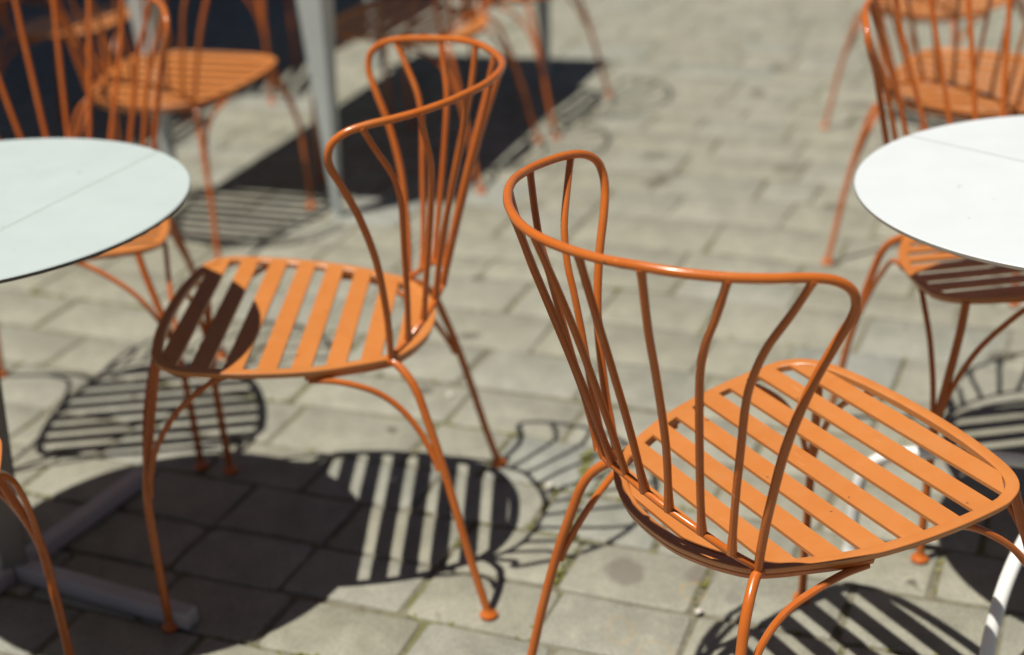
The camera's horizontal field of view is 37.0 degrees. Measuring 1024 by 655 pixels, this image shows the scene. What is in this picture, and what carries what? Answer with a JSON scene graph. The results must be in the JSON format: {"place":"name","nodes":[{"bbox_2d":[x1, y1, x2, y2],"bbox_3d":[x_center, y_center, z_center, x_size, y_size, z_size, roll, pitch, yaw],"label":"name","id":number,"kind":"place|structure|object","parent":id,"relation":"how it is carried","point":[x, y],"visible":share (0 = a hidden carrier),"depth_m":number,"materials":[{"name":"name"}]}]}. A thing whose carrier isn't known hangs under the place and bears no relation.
{"place":"outdoors","nodes":[
{"label":"outdoors","id":0,"kind":"place"},
{"bbox_2d":[0,0,1023,654],"bbox_3d":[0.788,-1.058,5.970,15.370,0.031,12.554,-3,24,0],"label":"paving","id":1,"kind":"structure","parent":0,"point":[684,100],"depth_m":3.58,"materials":[{"name":"stone"}]},
{"bbox_2d":[0,439,73,654],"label":"garden chair","id":2,"kind":"object","parent":1,"relation":"on","point":[24,513],"visible":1,"depth_m":2.36,"materials":[{"name":"orange paint"}]},
{"bbox_2d":[0,0,190,141],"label":"garden chair","id":3,"kind":"object","parent":1,"relation":"on","point":[29,26],"visible":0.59,"depth_m":5.06,"materials":[{"name":"orange paint"}]},
{"bbox_2d":[0,138,198,629],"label":"round table","id":4,"kind":"object","parent":1,"relation":"on","point":[64,202],"visible":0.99,"depth_m":2.56,"materials":[{"name":"metal"}]},
{"bbox_2d":[0,0,228,470],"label":"garden chair","id":5,"kind":"object","parent":1,"relation":"on","point":[152,241],"visible":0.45,"depth_m":3.26,"materials":[{"name":"orange paint"}]},
{"bbox_2d":[50,0,315,258],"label":"garden chair","id":6,"kind":"object","parent":1,"relation":"on","point":[198,54],"visible":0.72,"depth_m":4.16,"materials":[{"name":"orange paint"}]},
{"bbox_2d":[125,0,298,103],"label":"garden chair","id":7,"kind":"object","parent":1,"relation":"on","point":[261,21],"visible":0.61,"depth_m":5.60,"materials":[{"name":"orange paint"}]},
{"bbox_2d":[142,35,506,632],"bbox_3d":[-0.302,-0.012,2.675,0.634,0.891,0.569,-2,24,3],"label":"garden chair","id":8,"kind":"object","parent":1,"relation":"on","point":[422,301],"visible":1,"depth_m":2.57,"materials":[{"name":"orange paint"}]},
{"bbox_2d":[127,0,550,216],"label":"rectangular table","id":9,"kind":"object","parent":1,"relation":"on","point":[316,17],"visible":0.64,"depth_m":4.35,"materials":[{"name":"grey paint"}]},
{"bbox_2d":[388,476,396,482],"bbox_3d":[-0.237,0.302,3.047,0.014,0.011,0.018,12,28,30],"label":"pebble","id":10,"kind":"object","parent":1,"relation":"on","point":[392,479],"visible":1,"depth_m":3.04,"materials":[{"name":"grey stone"}]},
{"bbox_2d":[311,0,543,193],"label":"garden chair","id":11,"kind":"object","parent":1,"relation":"on","point":[478,19],"visible":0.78,"depth_m":4.72,"materials":[{"name":"orange paint"}]},
{"bbox_2d":[447,392,453,396],"bbox_3d":[-0.136,0.148,3.375,0.014,0.011,0.018,3,25,14],"label":"pebble","id":12,"kind":"object","parent":1,"relation":"on","point":[450,394],"visible":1,"depth_m":3.37,"materials":[{"name":"beige stone"}]},
{"bbox_2d":[403,0,613,138],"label":"garden chair","id":13,"kind":"object","parent":1,"relation":"on","point":[538,53],"visible":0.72,"depth_m":5.05,"materials":[{"name":"orange paint"}]},
{"bbox_2d":[0,0,1022,654],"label":"moss","id":14,"kind":"object","parent":1,"relation":"on","point":[586,468],"visible":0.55,"depth_m":3.43,"materials":[{"name":"green plant"}]},
{"bbox_2d":[546,482,553,487],"bbox_3d":[0.073,0.308,2.991,0.014,0.011,0.018,6,26,19],"label":"pebble","id":15,"kind":"object","parent":1,"relation":"on","point":[549,485],"visible":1,"depth_m":2.99,"materials":[{"name":"beige stone"}]},
{"bbox_2d":[694,608,703,614],"bbox_3d":[0.315,0.478,2.583,0.015,0.010,0.012,-23,30,-36],"label":"pebble","id":16,"kind":"object","parent":1,"relation":"on","point":[698,611],"visible":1,"depth_m":2.58,"materials":[{"name":"white stone"}]},
{"bbox_2d":[503,150,1023,654],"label":"garden chair","id":17,"kind":"object","parent":1,"relation":"on","point":[699,544],"visible":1,"depth_m":1.99,"materials":[{"name":"orange paint"}]},
{"bbox_2d":[821,0,1023,305],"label":"garden chair","id":18,"kind":"object","parent":1,"relation":"on","point":[931,107],"visible":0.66,"depth_m":3.75,"materials":[{"name":"orange paint"}]},
{"bbox_2d":[821,0,1023,128],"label":"garden chair","id":19,"kind":"object","parent":1,"relation":"on","point":[919,16],"visible":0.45,"depth_m":4.76,"materials":[{"name":"orange paint"}]},
{"bbox_2d":[823,0,1023,563],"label":"garden chair","id":20,"kind":"object","parent":1,"relation":"on","point":[965,299],"visible":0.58,"depth_m":2.71,"materials":[{"name":"orange paint"}]},
{"bbox_2d":[842,115,1023,654],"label":"round table","id":21,"kind":"object","parent":1,"relation":"on","point":[956,189],"visible":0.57,"depth_m":2.31,"materials":[{"name":"white metal"}]}
]}

